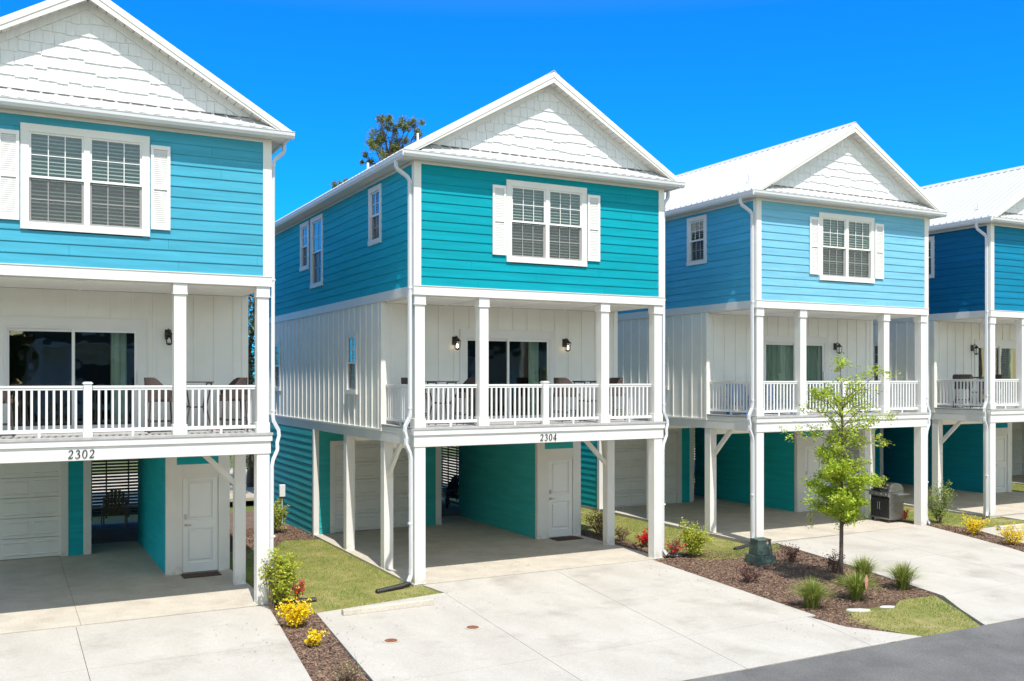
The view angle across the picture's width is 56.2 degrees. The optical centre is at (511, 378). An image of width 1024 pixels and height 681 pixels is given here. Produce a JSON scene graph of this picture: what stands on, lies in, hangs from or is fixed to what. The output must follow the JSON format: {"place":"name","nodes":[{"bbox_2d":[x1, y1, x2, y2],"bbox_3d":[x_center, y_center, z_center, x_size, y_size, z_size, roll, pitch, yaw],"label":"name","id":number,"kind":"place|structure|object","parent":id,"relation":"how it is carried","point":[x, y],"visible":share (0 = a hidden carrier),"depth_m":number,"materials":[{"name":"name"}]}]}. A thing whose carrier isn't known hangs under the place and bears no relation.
{"place":"outdoors","nodes":[
{"label":"outdoors","id":0,"kind":"place"},
{"bbox_2d":[91,521,137,543],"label":"earth floor","id":1,"kind":"structure","parent":0,"point":[113,532],"depth_m":26.15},
{"bbox_2d":[98,489,129,527],"bbox_3d":[-11.327,3.719,27.341,0.770,1.000,0.820,0,0,-18],"label":"garden chair","id":2,"kind":"object","parent":1,"relation":"on","point":[110,500],"visible":1,"depth_m":27.57,"materials":[{"name":"black plastic"}]},
{"bbox_2d":[0,605,311,680],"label":"driveway","id":3,"kind":"structure","parent":0,"point":[191,647],"depth_m":14.49,"materials":[{"name":"concrete"}]},
{"bbox_2d":[230,539,439,612],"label":"lawn","id":4,"kind":"structure","parent":0,"point":[353,577],"depth_m":19.69,"materials":[{"name":"plant"}]},
{"bbox_2d":[230,483,1023,635],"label":"lawn grass","id":5,"kind":"structure","parent":4,"relation":"on","point":[315,572],"depth_m":20.38,"materials":[{"name":"plant"}]},
{"bbox_2d":[92,448,694,507],"bbox_3d":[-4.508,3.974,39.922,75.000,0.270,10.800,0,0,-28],"label":"fence","id":6,"kind":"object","parent":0,"point":[249,493],"depth_m":34.62,"materials":[{"name":"wood"}]},
{"bbox_2d":[92,428,694,472],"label":"ground","id":7,"kind":"structure","parent":0,"point":[231,459],"depth_m":47.93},
{"bbox_2d":[230,293,254,486],"bbox_3d":[-9.343,-0.288,34.596,6.935,9.319,6.113,0,0,-28],"label":"broadleaf tree","id":8,"kind":"object","parent":7,"relation":"on","point":[250,457],"visible":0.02,"depth_m":34.62,"materials":[{"name":"green plant"}]},
{"bbox_2d":[331,113,425,188],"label":"pine tree","id":9,"kind":"object","parent":7,"relation":"on","point":[381,139],"visible":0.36,"depth_m":44.30,"materials":[{"name":"green plant"}]},
{"bbox_2d":[441,501,458,516],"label":"earth floor","id":10,"kind":"structure","parent":0,"point":[451,510],"depth_m":30.42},
{"bbox_2d":[441,475,458,507],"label":"garden chair","id":11,"kind":"object","parent":10,"relation":"on","point":[452,489],"visible":0.67,"depth_m":31.55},
{"bbox_2d":[91,474,895,615],"bbox_3d":[0.324,4.304,30.825,75.000,0.470,33.400,0,0,-28],"label":"ground pad","id":12,"kind":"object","parent":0,"point":[134,517],"visible":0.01,"depth_m":29.16,"materials":[{"name":"concrete"}]},
{"bbox_2d":[0,541,270,634],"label":"carport slab","id":13,"kind":"structure","parent":12,"relation":"on","point":[113,582],"depth_m":18.51,"materials":[{"name":"concrete"}]},
{"bbox_2d":[0,0,316,604],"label":"beach house","id":14,"kind":"structure","parent":13,"relation":"on","point":[137,204],"depth_m":17.14,"materials":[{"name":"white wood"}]},
{"bbox_2d":[2,391,13,436],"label":"bar chair","id":15,"kind":"object","parent":14,"relation":"on","point":[4,397],"visible":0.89,"depth_m":16.16,"materials":[{"name":"brown wicker"}]},
{"bbox_2d":[0,462,59,559],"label":"garage door","id":16,"kind":"structure","parent":14,"relation":"in","point":[29,492],"depth_m":21.90,"materials":[{"name":"metal"}]},
{"bbox_2d":[0,316,146,430],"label":"sliding door","id":17,"kind":"structure","parent":14,"relation":"in","point":[118,328],"depth_m":17.92,"materials":[{"name":"white plastic"}]},
{"bbox_2d":[20,122,149,236],"bbox_3d":[-7.132,-3.291,16.085,1.980,1.720,0.166,0,0,-28],"label":"window","id":18,"kind":"structure","parent":14,"relation":"in","point":[26,129],"depth_m":16.04,"materials":[{"name":"white plastic"}]},
{"bbox_2d":[144,377,171,432],"bbox_3d":[-6.427,0.490,17.493,0.536,1.001,0.568,0,0,-28],"label":"bar chair","id":19,"kind":"object","parent":14,"relation":"on","point":[149,381],"visible":0.61,"depth_m":17.25,"materials":[{"name":"brown wicker"}]},
{"bbox_2d":[182,477,217,572],"bbox_3d":[-6.614,3.068,20.354,0.726,2.063,0.121,0,0,-28],"label":"entry door","id":20,"kind":"structure","parent":14,"relation":"in","point":[199,495],"depth_m":20.36,"materials":[{"name":"paint"}]},
{"bbox_2d":[186,381,213,431],"bbox_3d":[-5.871,0.529,17.845,0.540,0.929,0.532,0,0,-28],"label":"bar table","id":21,"kind":"object","parent":14,"relation":"on","point":[206,382],"visible":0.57,"depth_m":17.75,"materials":[{"name":"brown metal"}]},
{"bbox_2d":[216,377,247,430],"bbox_3d":[-5.267,0.490,18.109,0.536,1.001,0.568,0,0,-28],"label":"bar chair","id":22,"kind":"object","parent":14,"relation":"on","point":[240,381],"visible":0.67,"depth_m":17.98,"materials":[{"name":"brown wicker"}]},
{"bbox_2d":[180,571,221,578],"bbox_3d":[-6.496,4.108,20.046,0.760,0.019,0.420,0,0,-28],"label":"doormat","id":23,"kind":"object","parent":13,"relation":"on","point":[202,574],"visible":1,"depth_m":20.01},
{"bbox_2d":[230,511,316,551],"bbox_3d":[-7.502,4.211,26.385,2.890,0.100,6.900,0,0,-28],"label":"mulch bed","id":24,"kind":"object","parent":12,"relation":"on","point":[249,519],"visible":0.23,"depth_m":26.54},
{"bbox_2d":[279,484,284,525],"bbox_3d":[-6.466,3.571,26.938,0.160,1.170,0.185,0,0,-28],"label":"utility post","id":25,"kind":"object","parent":24,"relation":"on","point":[281,491],"visible":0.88,"depth_m":26.88,"materials":[{"name":"white plastic"}]},
{"bbox_2d":[274,498,290,532],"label":"shrub","id":26,"kind":"object","parent":24,"relation":"on","point":[277,515],"visible":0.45,"depth_m":25.60,"materials":[{"name":"green plant"}]},
{"bbox_2d":[272,604,368,680],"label":"mulch bed","id":27,"kind":"object","parent":12,"relation":"on","point":[322,653],"visible":0.34,"depth_m":14.60,"materials":[{"name":"wood"}]},
{"bbox_2d":[260,554,285,610],"bbox_3d":[-4.296,3.647,17.180,0.433,1.023,0.448,0,0,-28],"label":"sprig","id":28,"kind":"object","parent":27,"relation":"on","point":[271,606],"visible":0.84,"depth_m":17.14,"materials":[{"name":"green"}]},
{"bbox_2d":[258,548,302,607],"bbox_3d":[-4.157,3.603,17.217,0.771,1.112,0.758,0,0,-28],"label":"shrub","id":29,"kind":"object","parent":27,"relation":"on","point":[282,588],"visible":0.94,"depth_m":17.13,"materials":[{"name":"green plant"}]},
{"bbox_2d":[275,594,313,627],"bbox_3d":[-3.607,3.889,15.999,0.674,0.544,0.639,0,0,-28],"label":"golden shrub","id":30,"kind":"object","parent":27,"relation":"on","point":[294,617],"visible":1,"depth_m":15.94,"materials":[{"name":"plant"}]},
{"bbox_2d":[291,579,304,598],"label":"azalea","id":31,"kind":"object","parent":27,"relation":"on","point":[296,591],"visible":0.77,"depth_m":17.83,"materials":[{"name":"red"}]},
{"bbox_2d":[304,628,328,646],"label":"golden shrub","id":32,"kind":"object","parent":27,"relation":"on","point":[313,638],"visible":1,"depth_m":14.81,"materials":[{"name":"plant"}]},
{"bbox_2d":[319,654,363,680],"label":"withered shrub","id":33,"kind":"object","parent":27,"relation":"on","point":[349,675],"visible":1,"depth_m":13.06,"materials":[{"name":"beige plant"}]},
{"bbox_2d":[269,70,691,593],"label":"beach house","id":34,"kind":"structure","parent":12,"relation":"on","point":[507,252],"depth_m":21.49,"materials":[{"name":"teal"}]},
{"bbox_2d":[275,341,280,390],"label":"window","id":35,"kind":"structure","parent":34,"relation":"in","point":[277,344],"depth_m":28.63,"materials":[{"name":"white plastic"}]},
{"bbox_2d":[299,221,308,271],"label":"window","id":36,"kind":"structure","parent":34,"relation":"in","point":[303,266],"depth_m":26.26,"materials":[{"name":"white plastic"}]},
{"bbox_2d":[310,213,322,288],"bbox_3d":[-5.040,-3.291,25.015,0.166,1.840,1.070,0,0,-28],"label":"window","id":37,"kind":"structure","parent":34,"relation":"in","point":[314,228],"depth_m":25.35,"materials":[{"name":"white plastic"}]},
{"bbox_2d":[345,331,356,393],"bbox_3d":[-3.724,-0.351,22.538,0.166,1.460,0.800,0,0,-28],"label":"window","id":38,"kind":"structure","parent":34,"relation":"in","point":[349,336],"depth_m":22.77,"materials":[{"name":"white plastic"}]},
{"bbox_2d":[335,444,410,531],"bbox_3d":[-3.678,2.959,26.123,2.440,2.320,0.090,0,0,-28],"label":"garage door","id":39,"kind":"structure","parent":34,"relation":"in","point":[367,457],"depth_m":26.00,"materials":[{"name":"metal"}]},
{"bbox_2d":[368,183,381,245],"bbox_3d":[-2.964,-3.576,21.107,0.166,1.270,0.800,0,0,-28],"label":"window","id":40,"kind":"structure","parent":34,"relation":"in","point":[372,240],"depth_m":21.31,"materials":[{"name":"white plastic"}]},
{"bbox_2d":[401,378,429,425],"bbox_3d":[-2.085,0.490,20.317,0.536,1.001,0.568,0,0,-28],"label":"bar chair","id":41,"kind":"object","parent":34,"relation":"on","point":[404,380],"visible":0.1,"depth_m":20.17,"materials":[{"name":"brown wicker"}]},
{"bbox_2d":[425,381,457,424],"bbox_3d":[-1.502,0.529,20.514,0.540,0.929,0.532,0,0,-28],"label":"bar table","id":42,"kind":"object","parent":34,"relation":"on","point":[447,382],"visible":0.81,"depth_m":20.46,"materials":[{"name":"brown metal"}]},
{"bbox_2d":[453,378,474,424],"bbox_3d":[-0.925,0.490,20.764,0.536,1.001,0.568,0,0,-28],"label":"bar chair","id":43,"kind":"object","parent":34,"relation":"on","point":[470,381],"visible":0.42,"depth_m":20.83,"materials":[{"name":"brown wicker"}]},
{"bbox_2d":[460,329,555,419],"bbox_3d":[-0.122,-0.061,22.287,2.500,2.100,0.278,0,0,-28],"label":"sliding door","id":44,"kind":"structure","parent":34,"relation":"in","point":[533,338],"depth_m":22.48,"materials":[{"name":"white plastic"}]},
{"bbox_2d":[506,179,586,266],"bbox_3d":[0.731,-3.291,20.553,1.980,1.720,0.166,0,0,-28],"label":"window","id":45,"kind":"structure","parent":34,"relation":"in","point":[545,188],"depth_m":20.51,"materials":[{"name":"white plastic"}]},
{"bbox_2d":[548,459,571,537],"bbox_3d":[1.249,3.068,24.822,0.726,2.063,0.121,0,0,-28],"label":"entry door","id":46,"kind":"structure","parent":34,"relation":"in","point":[559,471],"depth_m":24.83,"materials":[{"name":"paint"}]},
{"bbox_2d":[551,378,580,421],"bbox_3d":[1.218,0.490,21.902,0.536,1.001,0.568,0,0,-28],"label":"bar chair","id":47,"kind":"object","parent":34,"relation":"on","point":[562,381],"visible":0.52,"depth_m":21.70,"materials":[{"name":"brown wicker"}]},
{"bbox_2d":[572,381,595,420],"bbox_3d":[1.757,0.529,22.245,0.540,0.929,0.532,0,0,-28],"label":"bar table","id":48,"kind":"object","parent":34,"relation":"on","point":[574,382],"visible":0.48,"depth_m":22.13,"materials":[{"name":"brown metal"}]},
{"bbox_2d":[609,378,625,419],"bbox_3d":[2.349,0.490,22.616,0.536,1.001,0.568,0,0,-28],"label":"bar chair","id":49,"kind":"object","parent":34,"relation":"on","point":[615,380],"visible":0.4,"depth_m":22.50,"materials":[{"name":"brown wicker"}]},
{"bbox_2d":[299,515,663,586],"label":"carport slab","id":50,"kind":"structure","parent":12,"relation":"on","point":[469,544],"depth_m":22.65,"materials":[{"name":"concrete"}]},
{"bbox_2d":[550,536,583,540],"bbox_3d":[1.400,4.108,24.580,0.760,0.019,0.420,0,0,-28],"label":"doormat","id":51,"kind":"object","parent":50,"relation":"on","point":[566,538],"visible":1,"depth_m":24.51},
{"bbox_2d":[230,520,1023,680],"bbox_3d":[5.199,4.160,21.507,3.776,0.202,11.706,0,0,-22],"label":"mulch bed","id":52,"kind":"object","parent":12,"relation":"on","point":[870,604],"visible":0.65,"depth_m":19.28,"materials":[{"name":"wood"}]},
{"bbox_2d":[585,505,620,535],"bbox_3d":[2.282,3.699,25.077,1.093,0.868,0.860,0,0,-28],"label":"purple shrub","id":53,"kind":"object","parent":52,"relation":"on","point":[599,527],"visible":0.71,"depth_m":25.01,"materials":[{"name":"red plant"}]},
{"bbox_2d":[615,524,630,540],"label":"purple shrub","id":54,"kind":"object","parent":52,"relation":"on","point":[620,533],"visible":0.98,"depth_m":24.32,"materials":[{"name":"red plant"}]},
{"bbox_2d":[634,528,647,546],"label":"azalea","id":55,"kind":"object","parent":52,"relation":"on","point":[643,538],"visible":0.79,"depth_m":23.36,"materials":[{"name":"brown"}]},
{"bbox_2d":[665,538,686,555],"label":"azalea","id":56,"kind":"object","parent":52,"relation":"on","point":[673,549],"visible":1,"depth_m":22.01,"materials":[{"name":"brown"}]},
{"bbox_2d":[677,517,714,557],"bbox_3d":[4.242,3.658,22.094,0.852,0.935,0.744,0,0,7],"label":"shrub","id":57,"kind":"object","parent":52,"relation":"on","point":[695,541],"visible":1,"depth_m":21.96,"materials":[{"name":"green plant"}]},
{"bbox_2d":[735,564,766,582],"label":"purple shrub","id":58,"kind":"object","parent":52,"relation":"on","point":[748,578],"visible":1,"depth_m":19.41,"materials":[{"name":"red plant"}]},
{"bbox_2d":[744,537,776,564],"bbox_3d":[5.520,3.830,21.300,0.542,0.538,0.472,0,0,-20],"label":"utility pedestal","id":59,"kind":"object","parent":52,"relation":"on","point":[760,551],"visible":1,"depth_m":21.15,"materials":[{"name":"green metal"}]},
{"bbox_2d":[780,543,802,561],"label":"purple shrub","id":60,"kind":"object","parent":52,"relation":"on","point":[790,554],"visible":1,"depth_m":21.31,"materials":[{"name":"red plant"}]},
{"bbox_2d":[788,576,840,608],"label":"ornamental grass","id":61,"kind":"object","parent":52,"relation":"on","point":[811,592],"depth_m":17.30,"materials":[{"name":"plant"}]},
{"bbox_2d":[820,549,845,572],"bbox_3d":[6.760,3.849,20.198,0.544,0.488,0.590,0,0,26],"label":"purple shrub","id":62,"kind":"object","parent":52,"relation":"on","point":[831,562],"visible":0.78,"depth_m":20.16,"materials":[{"name":"red plant"}]},
{"bbox_2d":[777,352,902,585],"bbox_3d":[6.577,1.793,19.101,2.181,4.652,1.732,0,0,-28],"label":"young tree","id":63,"kind":"object","parent":52,"relation":"on","point":[847,500],"visible":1,"depth_m":19.02,"materials":[{"name":"green plant"}]},
{"bbox_2d":[827,570,885,600],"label":"ornamental grass","id":64,"kind":"object","parent":52,"relation":"on","point":[855,586],"depth_m":17.86,"materials":[{"name":"plant"}]},
{"bbox_2d":[846,608,870,611],"bbox_3d":[6.164,4.130,17.060,0.439,0.035,0.173,0,0,4],"label":"flat stone","id":65,"kind":"object","parent":52,"relation":"on","point":[857,610],"visible":1,"depth_m":17.03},
{"bbox_2d":[844,552,887,579],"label":"ornamental grass","id":66,"kind":"object","parent":52,"relation":"on","point":[862,565],"depth_m":19.31,"materials":[{"name":"plant"}]},
{"bbox_2d":[880,559,928,589],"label":"ornamental grass","id":67,"kind":"object","parent":52,"relation":"on","point":[903,576],"depth_m":18.67,"materials":[{"name":"plant"}]},
{"bbox_2d":[581,495,919,543],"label":"carport slab","id":68,"kind":"structure","parent":12,"relation":"on","point":[733,521],"depth_m":26.88,"materials":[{"name":"concrete"}]},
{"bbox_2d":[864,482,909,522],"bbox_3d":[10.514,3.470,26.979,0.605,1.093,1.360,0,0,-21],"label":"barbecue grill","id":69,"kind":"object","parent":68,"relation":"on","point":[887,502],"visible":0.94,"depth_m":26.70,"materials":[{"name":"silver metal"}]},
{"bbox_2d":[871,497,879,515],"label":"cabinet door","id":70,"kind":"structure","parent":69,"relation":"in","point":[875,510],"depth_m":27.05,"materials":[{"name":"grey metal"}]},
{"bbox_2d":[879,498,888,517],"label":"cabinet door","id":71,"kind":"structure","parent":69,"relation":"in","point":[884,503],"depth_m":26.72,"materials":[{"name":"grey metal"}]},
{"bbox_2d":[581,121,947,549],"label":"beach house","id":72,"kind":"structure","parent":12,"relation":"on","point":[785,262],"depth_m":25.46,"materials":[{"name":"blue"}]},
{"bbox_2d":[615,432,675,506],"bbox_3d":[4.216,2.904,30.385,2.440,2.320,0.090,0,0,-28],"label":"garage door","id":73,"kind":"structure","parent":72,"relation":"in","point":[630,454],"depth_m":30.20,"materials":[{"name":"metal"}]},
{"bbox_2d":[665,337,668,389],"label":"window","id":74,"kind":"structure","parent":72,"relation":"in","point":[666,338],"depth_m":26.43,"materials":[{"name":"white plastic"}]},
{"bbox_2d":[686,214,706,265],"bbox_3d":[4.929,-3.631,25.368,0.166,1.270,0.800,0,0,-28],"label":"window","id":75,"kind":"structure","parent":72,"relation":"in","point":[690,226],"depth_m":25.42,"materials":[{"name":"white plastic"}]},
{"bbox_2d":[726,384,765,414],"bbox_3d":[6.038,0.534,24.802,0.770,0.800,0.820,0,0,-28],"label":"porch armchair","id":76,"kind":"object","parent":72,"relation":"on","point":[741,397],"visible":0.3,"depth_m":24.91,"materials":[{"name":"blue plastic"}]},
{"bbox_2d":[765,384,792,413],"bbox_3d":[6.897,0.534,25.315,0.770,0.800,0.820,0,0,-28],"label":"porch armchair","id":77,"kind":"object","parent":72,"relation":"on","point":[775,399],"visible":0.28,"depth_m":25.14,"materials":[{"name":"blue plastic"}]},
{"bbox_2d":[763,335,828,409],"bbox_3d":[7.783,-0.116,26.526,2.500,2.100,0.228,0,0,-28],"label":"sliding door","id":78,"kind":"structure","parent":72,"relation":"in","point":[778,350],"depth_m":26.51,"materials":[{"name":"white plastic"}]},
{"bbox_2d":[805,446,821,510],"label":"entry door","id":79,"kind":"structure","parent":72,"relation":"in","point":[810,464],"depth_m":29.04,"materials":[{"name":"paint"}]},
{"bbox_2d":[811,384,839,412],"bbox_3d":[8.643,0.534,26.186,0.770,0.800,0.820,0,0,-28],"label":"porch armchair","id":80,"kind":"object","parent":72,"relation":"on","point":[820,396],"visible":0.05,"depth_m":26.33,"materials":[{"name":"blue plastic"}]},
{"bbox_2d":[819,212,874,283],"bbox_3d":[8.624,-3.346,24.814,1.980,1.720,0.166,0,0,-28],"label":"window","id":81,"kind":"structure","parent":72,"relation":"in","point":[870,222],"depth_m":24.77,"materials":[{"name":"white plastic"}]},
{"bbox_2d":[849,384,875,411],"bbox_3d":[9.968,0.534,26.889,0.770,0.800,0.820,0,0,-28],"label":"porch armchair","id":82,"kind":"object","parent":72,"relation":"on","point":[861,397],"visible":0.12,"depth_m":27.02,"materials":[{"name":"white plastic"}]},
{"bbox_2d":[821,165,1023,519],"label":"beach house","id":83,"kind":"structure","parent":12,"relation":"on","point":[976,280],"depth_m":29.07,"materials":[{"name":"blue"}]},
{"bbox_2d":[829,429,858,487],"bbox_3d":[11.961,2.859,34.499,2.440,2.320,0.090,0,0,-28],"label":"garage door","id":84,"kind":"structure","parent":83,"relation":"in","point":[856,452],"depth_m":34.59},
{"bbox_2d":[873,341,890,386],"bbox_3d":[11.915,-0.451,30.913,0.166,1.460,0.800,0,0,-28],"label":"window","id":85,"kind":"structure","parent":83,"relation":"in","point":[875,344],"depth_m":31.12,"materials":[{"name":"white glass"}]},
{"bbox_2d":[929,236,934,277],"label":"window","id":86,"kind":"structure","parent":83,"relation":"in","point":[931,238],"depth_m":29.14,"materials":[{"name":"white plastic"}]},
{"bbox_2d":[952,374,972,407],"bbox_3d":[13.492,0.390,28.707,0.568,1.001,0.536,0,0,32],"label":"bar chair","id":87,"kind":"object","parent":83,"relation":"on","point":[962,376],"visible":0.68,"depth_m":28.50,"materials":[{"name":"brown wicker"}]},
{"bbox_2d":[983,374,1002,400],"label":"bar chair","id":88,"kind":"object","parent":83,"relation":"on","point":[998,376],"visible":0.11,"depth_m":29.20,"materials":[{"name":"brown wicker"}]},
{"bbox_2d":[975,339,1015,406],"bbox_3d":[15.516,-0.161,30.662,2.500,2.100,0.278,0,0,-28],"label":"sliding door","id":89,"kind":"structure","parent":83,"relation":"in","point":[1010,345],"depth_m":30.61,"materials":[{"name":"white plastic"}]},
{"bbox_2d":[995,348,1006,383],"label":"window","id":90,"kind":"structure","parent":83,"relation":"in","point":[996,356],"depth_m":33.68,"materials":[{"name":"black glass"}]},
{"bbox_2d":[996,436,1006,492],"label":"entry door","id":91,"kind":"structure","parent":83,"relation":"in","point":[1001,441],"depth_m":33.24,"materials":[{"name":"paint"}]},
{"bbox_2d":[835,481,1023,517],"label":"carport slab","id":92,"kind":"structure","parent":12,"relation":"on","point":[971,503],"depth_m":30.48,"materials":[{"name":"concrete"}]},
{"bbox_2d":[895,520,1023,551],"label":"mulch bed","id":93,"kind":"object","parent":12,"relation":"on","point":[980,536],"visible":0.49,"depth_m":24.32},
{"bbox_2d":[928,478,957,523],"bbox_3d":[11.719,3.377,26.427,0.906,1.266,0.978,0,0,-28],"label":"upright shrub","id":94,"kind":"object","parent":93,"relation":"on","point":[940,513],"visible":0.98,"depth_m":26.36,"materials":[{"name":"green plant"}]},
{"bbox_2d":[960,513,994,534],"bbox_3d":[11.887,3.710,24.591,0.756,0.615,0.749,0,0,-28],"label":"golden shrub","id":95,"kind":"object","parent":93,"relation":"on","point":[972,525],"visible":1,"depth_m":24.53,"materials":[{"name":"plant"}]},
{"bbox_2d":[994,521,1023,544],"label":"golden shrub","id":96,"kind":"object","parent":93,"relation":"on","point":[1016,538],"visible":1,"depth_m":23.10,"materials":[{"name":"plant"}]},
{"bbox_2d":[996,349,1023,474],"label":"beach house","id":97,"kind":"structure","parent":12,"relation":"on","point":[1017,448],"depth_m":39.02,"materials":[{"name":"blue"}]},
{"bbox_2d":[1012,422,1021,474],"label":"garage door","id":98,"kind":"structure","parent":97,"relation":"in","point":[1016,426],"depth_m":39.02,"materials":[{"name":"metal"}]},
{"bbox_2d":[1012,475,1023,483],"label":"carport slab","id":99,"kind":"structure","parent":12,"relation":"on","point":[1018,479],"depth_m":37.35,"materials":[{"name":"concrete"}]},
{"bbox_2d":[0,0,1023,382],"label":"sky","id":100,"kind":"structure","parent":0,"point":[938,85],"materials":[{"name":"blue"}]},
{"bbox_2d":[445,498,776,560],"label":"lawn","id":101,"kind":"structure","parent":0,"point":[454,501],"depth_m":24.76,"materials":[{"name":"grass"}]},
{"bbox_2d":[316,560,921,680],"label":"driveway","id":102,"kind":"structure","parent":0,"point":[643,621],"depth_m":15.63,"materials":[{"name":"concrete"}]},
{"bbox_2d":[341,598,433,615],"bbox_3d":[-2.201,4.079,17.119,1.720,0.100,0.146,0,0,-29],"label":"wheel stop","id":103,"kind":"object","parent":102,"relation":"on","point":[385,607],"visible":1,"depth_m":17.05,"materials":[{"name":"concrete"}]},
{"bbox_2d":[382,638,399,642],"bbox_3d":[-1.900,4.115,15.060,0.270,0.024,0.270,0,0,-28],"label":"cleanout cover","id":104,"kind":"object","parent":102,"relation":"on","point":[391,640],"visible":1,"depth_m":15.03,"materials":[{"name":"metal"}]},
{"bbox_2d":[465,625,480,629],"bbox_3d":[-0.649,4.115,15.860,0.270,0.024,0.270,0,0,-28],"label":"cleanout cover","id":105,"kind":"object","parent":102,"relation":"on","point":[472,627],"visible":1,"depth_m":15.81,"materials":[{"name":"metal"}]},
{"bbox_2d":[686,618,1023,680],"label":"road","id":106,"kind":"structure","parent":0,"point":[937,657],"depth_m":13.95,"materials":[{"name":"asphalt"}]},
{"bbox_2d":[694,479,1023,528],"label":"lawn","id":107,"kind":"structure","parent":0,"point":[999,521],"depth_m":26.91,"materials":[{"name":"grass"}]},
{"bbox_2d":[777,525,1023,625],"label":"driveway","id":108,"kind":"structure","parent":0,"point":[980,582],"depth_m":21.07,"materials":[{"name":"concrete"}]},
{"bbox_2d":[848,595,979,636],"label":"lawn","id":109,"kind":"structure","parent":0,"point":[930,618],"depth_m":16.48,"materials":[{"name":"grass"}]},
{"bbox_2d":[976,514,1023,543],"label":"driveway","id":110,"kind":"structure","parent":0,"point":[991,530],"depth_m":25.12,"materials":[{"name":"concrete"}]},
{"bbox_2d":[996,523,1023,529],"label":"wheel stop","id":111,"kind":"object","parent":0,"point":[1001,527],"visible":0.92,"depth_m":25.19,"materials":[{"name":"concrete"}]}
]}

